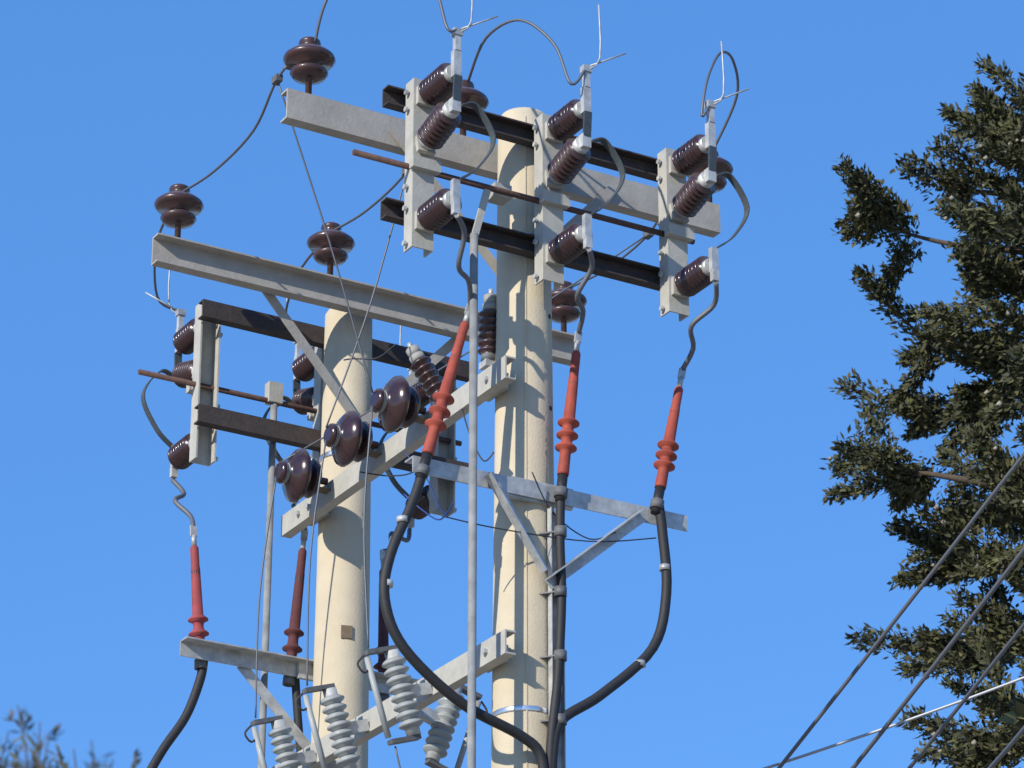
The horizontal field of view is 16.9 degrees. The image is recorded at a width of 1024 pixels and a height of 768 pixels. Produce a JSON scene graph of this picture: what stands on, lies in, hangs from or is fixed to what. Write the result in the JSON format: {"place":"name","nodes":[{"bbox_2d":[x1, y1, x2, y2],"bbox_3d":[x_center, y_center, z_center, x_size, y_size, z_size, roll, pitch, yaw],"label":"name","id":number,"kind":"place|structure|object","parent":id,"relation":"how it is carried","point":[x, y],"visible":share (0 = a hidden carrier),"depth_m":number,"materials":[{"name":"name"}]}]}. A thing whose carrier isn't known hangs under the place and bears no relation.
{"place":"outdoors","nodes":[
{"label":"outdoors","id":0,"kind":"place"},
{"bbox_2d":[0,0,1023,767],"label":"sky","id":1,"kind":"structure","parent":0,"point":[106,106],"materials":[{"name":"blue"}]},
{"bbox_2d":[763,676,1023,767],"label":"overhead wire","id":2,"kind":"object","parent":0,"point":[900,722],"visible":0.92,"depth_m":15.31,"materials":[{"name":"silver metal"}]},
{"bbox_2d":[777,452,1023,767],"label":"service cable","id":3,"kind":"object","parent":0,"point":[906,605],"visible":1,"depth_m":14.92,"materials":[{"name":"metal"}]},
{"bbox_2d":[851,547,1023,767],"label":"service cable","id":4,"kind":"object","parent":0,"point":[941,656],"visible":1,"depth_m":14.87,"materials":[{"name":"metal"}]},
{"bbox_2d":[907,622,1023,767],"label":"service cable","id":5,"kind":"object","parent":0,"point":[969,693],"visible":1,"depth_m":14.93,"materials":[{"name":"metal"}]},
{"bbox_2d":[988,726,1023,767],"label":"service cable","id":6,"kind":"object","parent":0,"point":[1007,748],"visible":1,"depth_m":14.77,"materials":[{"name":"metal"}]},
{"label":"ground","id":7,"kind":"structure","parent":0,"visible":0},
{"bbox_2d":[0,705,141,767],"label":"tree","id":8,"kind":"object","parent":7,"relation":"on","point":[36,759],"visible":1,"depth_m":7.63,"materials":[{"name":"green plant"}]},
{"bbox_2d":[311,309,371,767],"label":"pole","id":9,"kind":"object","parent":7,"relation":"on","point":[340,593],"visible":0.58,"depth_m":15.41,"materials":[{"name":"concrete"}]},
{"bbox_2d":[180,636,419,748],"bbox_3d":[-0.949,1.449,15.294,1.170,0.466,0.130,13,-27,-27],"label":"cable support","id":10,"kind":"object","parent":9,"relation":"attached to","point":[242,658],"visible":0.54,"depth_m":15.26,"materials":[{"name":"grey metal"}]},
{"bbox_2d":[147,661,207,767],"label":"cable","id":11,"kind":"object","parent":10,"relation":"attached to","point":[171,737],"visible":1,"depth_m":15.01,"materials":[{"name":"black rubber"}]},
{"bbox_2d":[188,525,208,669],"bbox_3d":[-1.392,0.950,15.289,0.103,0.667,0.095,0,-24,0],"label":"cable termination","id":12,"kind":"object","parent":10,"relation":"attached to","point":[197,619],"visible":0.97,"depth_m":15.26,"materials":[{"name":"red rubber"}]},
{"bbox_2d":[282,530,307,686],"bbox_3d":[-0.981,1.004,15.521,0.102,0.757,0.095,0,-24,0],"label":"cable termination","id":13,"kind":"object","parent":10,"relation":"attached to","point":[293,632],"visible":1,"depth_m":15.50,"materials":[{"name":"red rubber"}]},
{"bbox_2d":[292,677,302,751],"bbox_3d":[-0.945,1.564,15.296,0.097,0.553,0.037,13,-27,-27],"label":"cable","id":14,"kind":"object","parent":10,"relation":"attached to","point":[297,713],"visible":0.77,"depth_m":15.33,"materials":[{"name":"black rubber"}]},
{"bbox_2d":[138,299,468,483],"bbox_3d":[-0.933,0.027,15.972,1.700,0.610,0.110,13,-27,-27],"label":"switch frame","id":15,"kind":"object","parent":9,"relation":"attached to","point":[221,419],"visible":0.46,"depth_m":15.83,"materials":[{"name":"metal"}]},
{"bbox_2d":[141,270,222,478],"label":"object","id":16,"kind":"object","parent":15,"relation":"attached to","point":[200,339],"visible":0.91,"depth_m":15.80,"materials":[{"name":"grey paint"}]},
{"bbox_2d":[153,223,176,310],"bbox_3d":[-1.595,-0.601,15.872,0.131,0.222,0.827,2,-24,-4],"label":"wire","id":17,"kind":"object","parent":16,"relation":"attached to","point":[154,273],"visible":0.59,"depth_m":16.15,"materials":[{"name":"metal"}]},
{"bbox_2d":[171,478,194,525],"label":"wire","id":18,"kind":"object","parent":16,"relation":"attached to","point":[181,489],"visible":1,"depth_m":15.59,"materials":[{"name":"metal"}]},
{"bbox_2d":[257,381,282,767],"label":"back operating rod","id":19,"kind":"object","parent":15,"relation":"attached to","point":[273,392],"visible":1,"depth_m":15.58,"materials":[{"name":"grey paint"}]},
{"bbox_2d":[263,298,323,503],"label":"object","id":20,"kind":"object","parent":15,"relation":"attached to","point":[304,369],"visible":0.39,"depth_m":16.17,"materials":[{"name":"grey paint"}]},
{"bbox_2d":[285,252,313,311],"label":"wire","id":21,"kind":"object","parent":20,"relation":"on","point":[302,266],"visible":0.2,"depth_m":16.20,"materials":[{"name":"metal"}]},
{"bbox_2d":[379,325,457,527],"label":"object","id":22,"kind":"object","parent":15,"relation":"attached to","point":[444,491],"visible":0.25,"depth_m":16.27,"materials":[{"name":"grey paint"}]},
{"bbox_2d":[382,528,411,549],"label":"wire","id":23,"kind":"object","parent":22,"relation":"attached to","point":[408,538],"visible":0.56,"depth_m":16.25,"materials":[{"name":"metal"}]},
{"bbox_2d":[373,549,389,701],"bbox_3d":[-0.586,1.106,15.727,0.092,0.736,0.093,0,-24,0],"label":"cable termination","id":24,"kind":"object","parent":23,"relation":"attached to","point":[383,637],"visible":0.38,"depth_m":15.68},
{"bbox_2d":[341,625,351,638],"bbox_3d":[-0.733,1.099,15.252,0.050,0.060,0.006,5,-25,-11],"label":"pole plate","id":25,"kind":"object","parent":9,"relation":"attached to","point":[346,631],"visible":1,"depth_m":15.25,"materials":[{"name":"brown metal"}]},
{"bbox_2d":[151,232,580,423],"bbox_3d":[-0.651,-0.124,15.768,2.200,0.685,0.094,13,-27,-27],"label":"crossarm","id":26,"kind":"object","parent":9,"relation":"attached to","point":[269,279],"visible":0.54,"depth_m":15.71,"materials":[{"name":"paint"}]},
{"bbox_2d":[154,183,203,237],"bbox_3d":[-1.502,-0.768,15.502,0.224,0.275,0.224,0,-24,0],"label":"insulator","id":27,"kind":"object","parent":26,"relation":"on","point":[177,208],"visible":1,"depth_m":15.46,"materials":[{"name":"brown ceramic"}]},
{"bbox_2d":[307,222,354,274],"bbox_3d":[-0.836,-0.612,15.854,0.224,0.275,0.224,0,-24,0],"label":"insulator","id":28,"kind":"object","parent":26,"relation":"on","point":[342,244],"visible":0.94,"depth_m":15.81,"materials":[{"name":"brown ceramic"}]},
{"bbox_2d":[343,344,395,360],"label":"control wire","id":29,"kind":"object","parent":26,"relation":"attached to","point":[371,358],"visible":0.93,"depth_m":15.26,"materials":[{"name":"grey metal"}]},
{"bbox_2d":[551,280,586,331],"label":"insulator","id":30,"kind":"object","parent":26,"relation":"on","point":[565,309],"visible":0.77,"depth_m":16.37,"materials":[{"name":"brown ceramic"}]},
{"bbox_2d":[569,223,656,288],"bbox_3d":[0.543,-0.717,15.994,0.041,0.225,1.234,13,-27,-27],"label":"conductor","id":31,"kind":"object","parent":30,"relation":"attached to","point":[629,251],"visible":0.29,"depth_m":15.97,"materials":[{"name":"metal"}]},
{"bbox_2d":[276,236,644,464],"bbox_3d":[-0.208,-0.164,15.546,1.681,1.214,0.016,2,-24,-4],"label":"dropper","id":32,"kind":"object","parent":31,"relation":"hanging from","point":[478,346],"visible":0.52,"depth_m":15.55,"materials":[{"name":"metal"}]},
{"bbox_2d":[643,223,658,239],"bbox_3d":[0.657,-0.717,15.806,0.030,0.044,0.166,13,-27,-27],"label":"tap clamp","id":33,"kind":"object","parent":31,"relation":"attached to","point":[648,236],"visible":0.39,"depth_m":15.84,"materials":[{"name":"grey metal"}]},
{"bbox_2d":[272,629,515,767],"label":"tie beam","id":34,"kind":"structure","parent":9,"relation":"attached to","point":[492,652],"depth_m":13.98,"materials":[{"name":"grey metal"}]},
{"bbox_2d":[244,715,316,767],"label":"fuse cutout","id":35,"kind":"object","parent":34,"relation":"attached to","point":[284,748],"visible":1,"depth_m":14.79,"materials":[{"name":"grey ceramic"}]},
{"bbox_2d":[295,683,369,767],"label":"fuse cutout","id":36,"kind":"object","parent":34,"relation":"attached to","point":[341,728],"visible":1,"depth_m":14.38,"materials":[{"name":"grey ceramic"}]},
{"bbox_2d":[356,645,432,745],"bbox_3d":[-0.480,1.263,13.960,0.344,0.422,0.108,13,-27,-27],"label":"fuse cutout","id":37,"kind":"object","parent":34,"relation":"attached to","point":[403,691],"visible":0.99,"depth_m":13.94,"materials":[{"name":"grey ceramic"}]},
{"bbox_2d":[394,746,400,767],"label":"wire","id":38,"kind":"object","parent":37,"relation":"attached to","point":[397,756],"visible":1,"depth_m":13.86,"materials":[{"name":"grey metal"}]},
{"bbox_2d":[418,685,487,767],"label":"fuse cutout","id":39,"kind":"object","parent":34,"relation":"attached to","point":[441,718],"visible":0.79,"depth_m":14.40,"materials":[{"name":"grey ceramic"}]},
{"bbox_2d":[467,182,511,767],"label":"operating rod","id":40,"kind":"object","parent":7,"relation":"on","point":[488,196],"visible":1,"depth_m":13.78,"materials":[{"name":"grey paint"}]},
{"bbox_2d":[491,107,553,767],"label":"pole","id":41,"kind":"object","parent":7,"relation":"on","point":[524,444],"visible":0.77,"depth_m":14.10,"materials":[{"name":"concrete"}]},
{"bbox_2d":[281,355,515,537],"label":"tie beam","id":42,"kind":"structure","parent":41,"relation":"attached to","point":[495,380],"depth_m":14.88,"materials":[{"name":"grey metal"}]},
{"bbox_2d":[274,448,330,502],"bbox_3d":[-0.926,0.407,15.270,0.259,0.251,0.223,0,-24,0],"label":"insulator","id":43,"kind":"object","parent":42,"relation":"attached to","point":[297,474],"visible":0.98,"depth_m":15.21,"materials":[{"name":"brown ceramic"}]},
{"bbox_2d":[255,477,276,717],"bbox_3d":[-1.081,0.920,14.997,0.084,1.102,0.036,-17,-29,33],"label":"wire","id":44,"kind":"object","parent":43,"relation":"attached to","point":[259,597],"visible":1,"depth_m":14.99,"materials":[{"name":"metal"}]},
{"bbox_2d":[323,411,381,466],"bbox_3d":[-0.686,0.237,14.891,0.259,0.251,0.223,0,-24,0],"label":"insulator","id":45,"kind":"object","parent":42,"relation":"attached to","point":[346,436],"visible":0.95,"depth_m":14.83,"materials":[{"name":"brown ceramic"}]},
{"bbox_2d":[306,440,326,685],"bbox_3d":[-0.838,0.749,14.613,0.074,1.102,0.035,-15,-28,30],"label":"wire","id":46,"kind":"object","parent":45,"relation":"attached to","point":[310,563],"visible":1,"depth_m":14.60,"materials":[{"name":"metal"}]},
{"bbox_2d":[360,471,412,476],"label":"control wire","id":47,"kind":"object","parent":42,"relation":"attached to","point":[387,475],"visible":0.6,"depth_m":14.86,"materials":[{"name":"grey"}]},
{"bbox_2d":[370,375,428,432],"bbox_3d":[-0.471,0.086,14.550,0.259,0.251,0.223,0,-24,0],"label":"insulator","id":48,"kind":"object","parent":42,"relation":"attached to","point":[395,401],"visible":1,"depth_m":14.49,"materials":[{"name":"brown ceramic"}]},
{"bbox_2d":[363,405,372,647],"bbox_3d":[-0.598,0.581,14.235,0.036,1.102,0.074,0,-24,0],"label":"wire","id":49,"kind":"object","parent":48,"relation":"attached to","point":[364,527],"visible":1,"depth_m":14.21,"materials":[{"name":"metal"}]},
{"bbox_2d":[406,342,441,403],"bbox_3d":[-0.350,-0.035,14.846,0.224,0.332,0.098,-4,-24,10],"label":"surge arrester","id":50,"kind":"object","parent":42,"relation":"attached to","point":[427,374],"visible":0.77,"depth_m":14.83,"materials":[{"name":"brown ceramic"}]},
{"bbox_2d":[462,409,494,461],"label":"control wire","id":51,"kind":"object","parent":42,"relation":"attached to","point":[477,450],"visible":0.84,"depth_m":14.21,"materials":[{"name":"grey metal"}]},
{"bbox_2d":[478,289,496,370],"bbox_3d":[-0.094,-0.232,14.464,0.104,0.360,0.106,0,-24,0],"label":"surge arrester","id":52,"kind":"object","parent":42,"relation":"attached to","point":[487,335],"visible":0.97,"depth_m":14.42,"materials":[{"name":"brown ceramic"}]},
{"bbox_2d":[319,232,548,715],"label":"pole bands","id":53,"kind":"object","parent":41,"relation":"attached to","point":[514,707],"visible":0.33,"depth_m":13.64,"materials":[{"name":"silver metal"}]},
{"bbox_2d":[280,88,720,274],"bbox_3d":[-0.011,-0.709,14.848,2.170,0.685,0.094,13,-27,-27],"label":"crossarm","id":54,"kind":"object","parent":41,"relation":"attached to","point":[594,190],"visible":0.48,"depth_m":14.83,"materials":[{"name":"paint"}]},
{"bbox_2d":[283,36,335,93],"bbox_3d":[-0.862,-1.342,14.607,0.224,0.275,0.224,0,-24,0],"label":"insulator","id":55,"kind":"object","parent":54,"relation":"on","point":[309,60],"visible":1,"depth_m":14.56,"materials":[{"name":"brown ceramic"}]},
{"bbox_2d":[182,68,285,191],"bbox_3d":[-1.206,-1.128,15.071,0.041,0.225,1.234,13,-27,-27],"label":"conductor","id":56,"kind":"object","parent":55,"relation":"attached to","point":[242,143],"visible":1,"depth_m":14.99,"materials":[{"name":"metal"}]},
{"bbox_2d":[271,64,291,85],"bbox_3d":[-0.977,-1.331,14.690,0.030,0.044,0.166,13,-27,-27],"label":"tap clamp","id":57,"kind":"object","parent":56,"relation":"attached to","point":[276,78],"visible":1,"depth_m":14.71,"materials":[{"name":"grey metal"}]},
{"bbox_2d":[277,83,373,392],"bbox_3d":[-0.796,-0.634,14.622,0.550,1.317,0.011,19,-30,-36],"label":"dropper","id":58,"kind":"object","parent":57,"relation":"hanging from","point":[330,247],"visible":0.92,"depth_m":14.62,"materials":[{"name":"metal"}]},
{"bbox_2d":[445,79,488,135],"bbox_3d":[-0.212,-1.189,14.950,0.224,0.275,0.224,0,-24,0],"label":"insulator","id":59,"kind":"object","parent":54,"relation":"on","point":[469,92],"visible":0.27,"depth_m":14.90,"materials":[{"name":"brown ceramic"}]},
{"bbox_2d":[334,176,403,229],"bbox_3d":[-0.548,-0.973,15.418,0.041,0.225,1.234,13,-27,-26],"label":"conductor","id":60,"kind":"object","parent":59,"relation":"attached to","point":[374,203],"visible":0.49,"depth_m":15.53,"materials":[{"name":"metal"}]},
{"bbox_2d":[325,178,404,427],"bbox_3d":[-0.632,-0.376,15.070,0.354,1.209,0.021,-5,-25,12],"label":"dropper","id":61,"kind":"object","parent":60,"relation":"hanging from","point":[365,316],"visible":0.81,"depth_m":15.04,"materials":[{"name":"metal"}]},
{"bbox_2d":[687,151,732,202],"bbox_3d":[0.888,-0.931,15.530,0.224,0.275,0.224,0,-24,0],"label":"crossarm pin insulator","id":62,"kind":"object","parent":54,"relation":"on","point":[723,165],"visible":0.27,"depth_m":15.48,"materials":[{"name":"brown ceramic"}]},
{"bbox_2d":[352,84,694,290],"bbox_3d":[0.045,-0.840,14.493,1.650,0.610,0.110,13,-27,-27],"label":"front switch frame","id":63,"kind":"object","parent":41,"relation":"attached to","point":[504,239],"visible":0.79,"depth_m":14.55,"materials":[{"name":"metal"}]},
{"bbox_2d":[402,0,498,257],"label":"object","id":64,"kind":"object","parent":63,"relation":"attached to","point":[432,120],"visible":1,"depth_m":14.09,"materials":[{"name":"grey paint"}]},
{"bbox_2d":[314,0,458,42],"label":"jumper","id":65,"kind":"object","parent":64,"relation":"attached to","point":[440,5],"visible":1,"depth_m":14.59,"materials":[{"name":"metal"}]},
{"bbox_2d":[454,213,472,304],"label":"wire","id":66,"kind":"object","parent":64,"relation":"attached to","point":[460,271],"visible":1,"depth_m":13.91,"materials":[{"name":"metal"}]},
{"bbox_2d":[415,303,469,478],"bbox_3d":[-0.270,0.028,13.891,0.264,0.833,0.091,13,-27,-27],"label":"cable termination","id":67,"kind":"object","parent":66,"relation":"attached to","point":[439,412],"visible":1,"depth_m":13.84,"materials":[{"name":"red rubber"}]},
{"bbox_2d":[532,5,625,289],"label":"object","id":68,"kind":"object","parent":63,"relation":"attached to","point":[558,164],"visible":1,"depth_m":14.38,"materials":[{"name":"grey paint"}]},
{"bbox_2d":[467,19,585,84],"bbox_3d":[0.017,-1.339,14.653,0.723,0.415,0.142,-22,-32,40],"label":"jumper","id":69,"kind":"object","parent":68,"relation":"attached to","point":[487,36],"visible":1,"depth_m":14.59,"materials":[{"name":"metal"}]},
{"bbox_2d":[575,248,594,333],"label":"wire","id":70,"kind":"object","parent":68,"relation":"attached to","point":[579,303],"visible":1,"depth_m":14.17,"materials":[{"name":"metal"}]},
{"bbox_2d":[554,331,581,501],"bbox_3d":[0.232,0.130,14.160,0.125,0.786,0.099,0,-24,0],"label":"cable termination","id":71,"kind":"object","parent":70,"relation":"attached to","point":[567,435],"visible":1,"depth_m":14.12,"materials":[{"name":"red rubber"}]},
{"bbox_2d":[656,41,749,321],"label":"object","id":72,"kind":"object","parent":63,"relation":"attached to","point":[681,199],"visible":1,"depth_m":14.66,"materials":[{"name":"grey paint"}]},
{"bbox_2d":[700,51,738,145],"bbox_3d":[0.924,-1.221,15.149,0.144,0.556,0.865,-3,-24,6],"label":"jumper","id":73,"kind":"object","parent":72,"relation":"attached to","point":[736,95],"visible":0.95,"depth_m":15.29,"materials":[{"name":"metal"}]},
{"bbox_2d":[485,472,565,767],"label":"support bracket","id":74,"kind":"object","parent":41,"relation":"attached to","point":[515,520],"visible":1,"depth_m":13.82,"materials":[{"name":"grey metal"}]},
{"bbox_2d":[379,475,548,767],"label":"cable","id":75,"kind":"object","parent":74,"relation":"attached to","point":[425,672],"visible":1,"depth_m":13.41,"materials":[{"name":"black rubber"}]},
{"bbox_2d":[546,484,565,767],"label":"cable","id":76,"kind":"object","parent":74,"relation":"attached to","point":[560,630],"visible":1,"depth_m":13.73,"materials":[{"name":"black rubber"}]},
{"bbox_2d":[552,505,671,767],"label":"cable","id":77,"kind":"object","parent":74,"relation":"attached to","point":[618,681],"visible":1,"depth_m":13.94,"materials":[{"name":"black rubber"}]},
{"bbox_2d":[650,367,685,514],"bbox_3d":[0.654,0.235,14.383,0.189,0.694,0.091,13,-27,-27],"label":"cable termination","id":78,"kind":"object","parent":77,"relation":"attached to","point":[666,455],"visible":1,"depth_m":14.34,"materials":[{"name":"red rubber"}]},
{"bbox_2d":[681,281,718,370],"bbox_3d":[0.780,-0.244,14.457,0.084,0.270,0.362,12,-27,-25],"label":"wire","id":79,"kind":"object","parent":78,"relation":"on","point":[702,315],"visible":1,"depth_m":14.43,"materials":[{"name":"metal"}]},
{"bbox_2d":[387,515,669,725],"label":"cable clamps","id":80,"kind":"object","parent":41,"relation":"attached to","point":[559,590],"visible":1,"depth_m":13.80,"materials":[{"name":"grey metal"}]},
{"bbox_2d":[405,455,687,588],"bbox_3d":[0.166,0.623,13.952,1.300,0.468,0.130,13,-27,-27],"label":"cable support","id":81,"kind":"object","parent":41,"relation":"attached to","point":[527,490],"visible":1,"depth_m":14.01,"materials":[{"name":"grey metal"}]},
{"bbox_2d":[404,493,454,519],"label":"control wire","id":82,"kind":"object","parent":81,"relation":"attached to","point":[429,514],"visible":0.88,"depth_m":14.41,"materials":[{"name":"blue"}]},
{"bbox_2d":[404,452,447,515],"bbox_3d":[-0.361,0.415,14.393,0.192,0.297,0.021,-1,-24,2],"label":"control wire","id":83,"kind":"object","parent":82,"relation":"attached to","point":[432,492],"visible":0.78,"depth_m":14.36,"materials":[{"name":"blue"}]},
{"bbox_2d":[442,515,655,541],"bbox_3d":[0.157,0.581,13.911,1.006,0.111,0.009,13,-27,-27],"label":"control wire","id":84,"kind":"object","parent":81,"relation":"attached to","point":[549,536],"visible":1,"depth_m":13.88,"materials":[{"name":"grey"}]},
{"bbox_2d":[531,472,615,539],"bbox_3d":[0.243,0.510,14.020,0.401,0.234,0.046,13,-27,-27],"label":"control wire","id":85,"kind":"object","parent":81,"relation":"attached to","point":[555,514],"visible":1,"depth_m":13.99,"materials":[{"name":"grey"}]},
{"bbox_2d":[820,51,1023,767],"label":"cypress tree","id":86,"kind":"object","parent":7,"relation":"on","point":[979,414],"visible":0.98,"depth_m":18.46,"materials":[{"name":"green plant"}]}
]}

